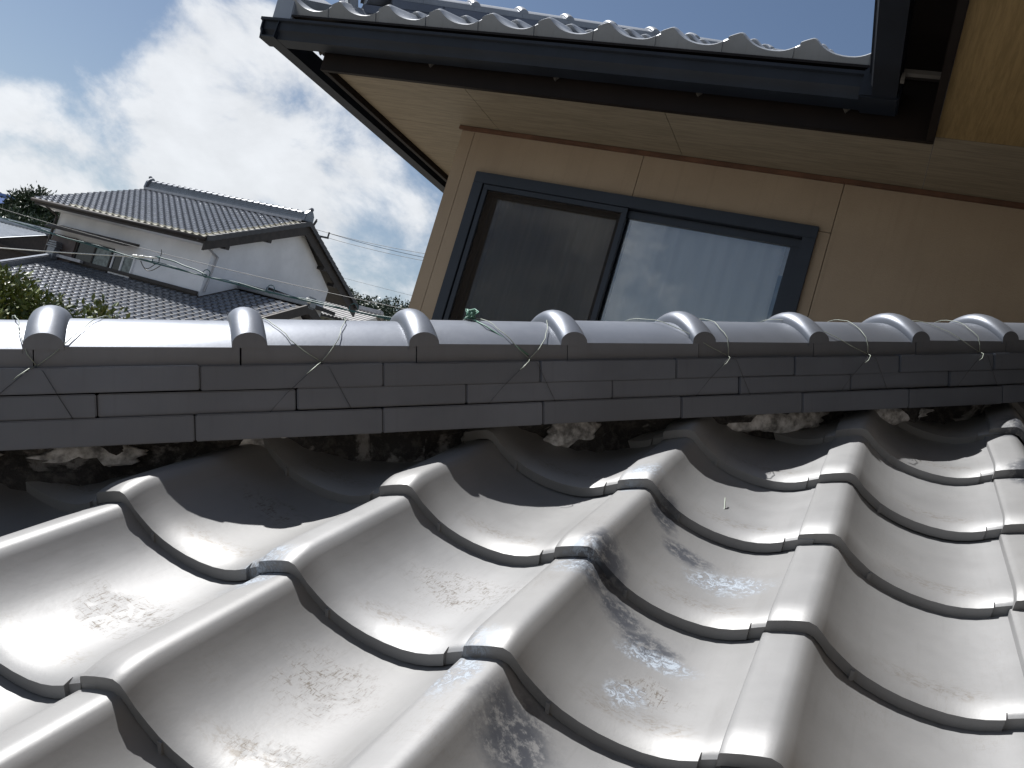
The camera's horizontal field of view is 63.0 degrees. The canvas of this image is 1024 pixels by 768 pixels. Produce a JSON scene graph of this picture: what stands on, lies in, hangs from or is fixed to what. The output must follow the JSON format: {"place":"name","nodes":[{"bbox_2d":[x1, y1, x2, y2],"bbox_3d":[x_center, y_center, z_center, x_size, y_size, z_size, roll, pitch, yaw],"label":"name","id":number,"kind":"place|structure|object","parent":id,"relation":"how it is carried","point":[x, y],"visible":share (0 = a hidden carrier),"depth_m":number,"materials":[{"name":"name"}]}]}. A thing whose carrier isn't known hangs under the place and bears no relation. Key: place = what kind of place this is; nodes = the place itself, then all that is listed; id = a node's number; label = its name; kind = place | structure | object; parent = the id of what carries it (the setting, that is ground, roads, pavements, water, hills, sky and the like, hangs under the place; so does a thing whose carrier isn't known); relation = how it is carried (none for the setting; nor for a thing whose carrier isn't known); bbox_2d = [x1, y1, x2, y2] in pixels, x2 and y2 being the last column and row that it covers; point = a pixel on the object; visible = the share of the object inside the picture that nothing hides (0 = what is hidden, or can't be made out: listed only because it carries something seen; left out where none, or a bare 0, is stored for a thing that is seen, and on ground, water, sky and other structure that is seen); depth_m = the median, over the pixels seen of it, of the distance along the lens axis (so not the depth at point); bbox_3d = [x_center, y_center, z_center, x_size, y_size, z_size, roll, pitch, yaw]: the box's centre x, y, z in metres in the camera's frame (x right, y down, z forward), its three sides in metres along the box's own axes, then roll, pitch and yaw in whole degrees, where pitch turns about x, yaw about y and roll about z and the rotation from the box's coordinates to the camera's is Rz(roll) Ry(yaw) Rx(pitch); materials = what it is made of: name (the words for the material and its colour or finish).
{"place":"outdoors","nodes":[
{"label":"outdoors","id":0,"kind":"place"},
{"bbox_2d":[0,176,358,320],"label":"white house","id":1,"kind":"structure","parent":0,"point":[272,242],"depth_m":25.17,"materials":[{"name":"paint"}]},
{"bbox_2d":[71,240,114,271],"bbox_3d":[-12.857,-3.853,25.611,1.550,0.880,0.058,15,-4,23],"label":"window","id":2,"kind":"structure","parent":1,"relation":"in","point":[101,260],"depth_m":25.59,"materials":[{"name":"grey glass"}]},
{"bbox_2d":[107,253,135,277],"bbox_3d":[-11.713,-3.560,25.117,0.890,0.650,0.058,15,-4,23],"label":"window","id":3,"kind":"structure","parent":1,"relation":"in","point":[125,264],"depth_m":25.10,"materials":[{"name":"grey glass"}]},
{"bbox_2d":[313,219,329,238],"bbox_3d":[-13.320,-3.411,49.871,1.640,13.466,0.320,15,-4,23],"label":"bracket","id":4,"kind":"object","parent":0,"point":[314,223],"visible":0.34,"depth_m":49.97,"materials":[{"name":"black metal"}]},
{"bbox_2d":[316,229,424,253],"bbox_3d":[-1.532,-7.425,46.014,22.504,2.026,0.025,15,-4,23],"label":"power line","id":5,"kind":"object","parent":4,"relation":"attached to","point":[372,243],"visible":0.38,"depth_m":48.65,"materials":[{"name":"black rubber"}]},
{"bbox_2d":[323,231,423,257],"bbox_3d":[-1.194,-6.944,45.799,22.504,1.592,0.025,15,-4,23],"label":"power line","id":6,"kind":"object","parent":4,"relation":"attached to","point":[376,246],"visible":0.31,"depth_m":48.55,"materials":[{"name":"black rubber"}]},
{"bbox_2d":[330,238,422,260],"bbox_3d":[-0.718,-6.791,45.696,22.504,1.926,0.025,15,-4,23],"label":"power line","id":7,"kind":"object","parent":4,"relation":"attached to","point":[379,251],"visible":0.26,"depth_m":48.55,"materials":[{"name":"black rubber"}]},
{"bbox_2d":[320,315,335,319],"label":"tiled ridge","id":8,"kind":"structure","parent":0,"point":[324,318],"depth_m":29.58,"materials":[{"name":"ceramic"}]},
{"bbox_2d":[321,301,383,320],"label":"distant house","id":9,"kind":"structure","parent":0,"point":[340,314],"depth_m":54.84,"materials":[{"name":"white paint"}]},
{"bbox_2d":[0,0,874,311],"label":"sky","id":10,"kind":"structure","parent":0,"point":[96,95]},
{"label":"ground","id":11,"kind":"structure","parent":0,"visible":0},
{"bbox_2d":[0,193,14,202],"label":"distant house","id":12,"kind":"structure","parent":11,"relation":"on","point":[3,198],"depth_m":59.97,"materials":[{"name":"blue paint"}]},
{"bbox_2d":[0,217,54,259],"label":"distant house","id":13,"kind":"structure","parent":11,"relation":"on","point":[15,235],"depth_m":44.42,"materials":[{"name":"white stone"}]},
{"bbox_2d":[0,204,56,236],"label":"dark tree","id":14,"kind":"object","parent":11,"relation":"on","point":[18,217],"visible":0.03,"depth_m":52.66,"materials":[{"name":"green plant"}]},
{"bbox_2d":[0,180,59,224],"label":"dark tree","id":15,"kind":"object","parent":11,"relation":"on","point":[24,201],"visible":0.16,"depth_m":55.64,"materials":[{"name":"green plant"}]},
{"bbox_2d":[0,262,130,319],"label":"evergreen tree","id":16,"kind":"object","parent":11,"relation":"on","point":[24,301],"visible":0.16,"depth_m":11.26,"materials":[{"name":"green plant"}]},
{"bbox_2d":[0,305,1023,767],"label":"tiled roof","id":17,"kind":"structure","parent":11,"relation":"on","point":[244,537],"depth_m":1.08,"materials":[{"name":"silver ceramic"}]},
{"bbox_2d":[259,0,1023,322],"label":"beige house","id":18,"kind":"structure","parent":11,"relation":"on","point":[575,169],"depth_m":3.51,"materials":[{"name":"paint"}]},
{"bbox_2d":[0,208,402,319],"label":"cable bundle","id":19,"kind":"object","parent":18,"relation":"attached to","point":[219,279],"visible":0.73,"depth_m":12.57,"materials":[{"name":"black metal"}]},
{"bbox_2d":[0,247,132,256],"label":"service wire","id":20,"kind":"object","parent":19,"relation":"attached to","point":[65,252],"visible":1,"depth_m":13.59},
{"bbox_2d":[431,171,818,321],"bbox_3d":[0.449,-0.399,3.815,1.620,0.902,0.190,15,-4,23],"label":"window","id":21,"kind":"structure","parent":18,"relation":"in","point":[584,254],"depth_m":3.81,"materials":[{"name":"metal"}]},
{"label":"hill","id":22,"kind":"structure","parent":0,"visible":0},
{"bbox_2d":[346,282,409,320],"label":"woodland","id":23,"kind":"object","parent":22,"relation":"on","point":[385,309],"visible":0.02,"depth_m":186.45,"materials":[{"name":"green plant"}]}
]}

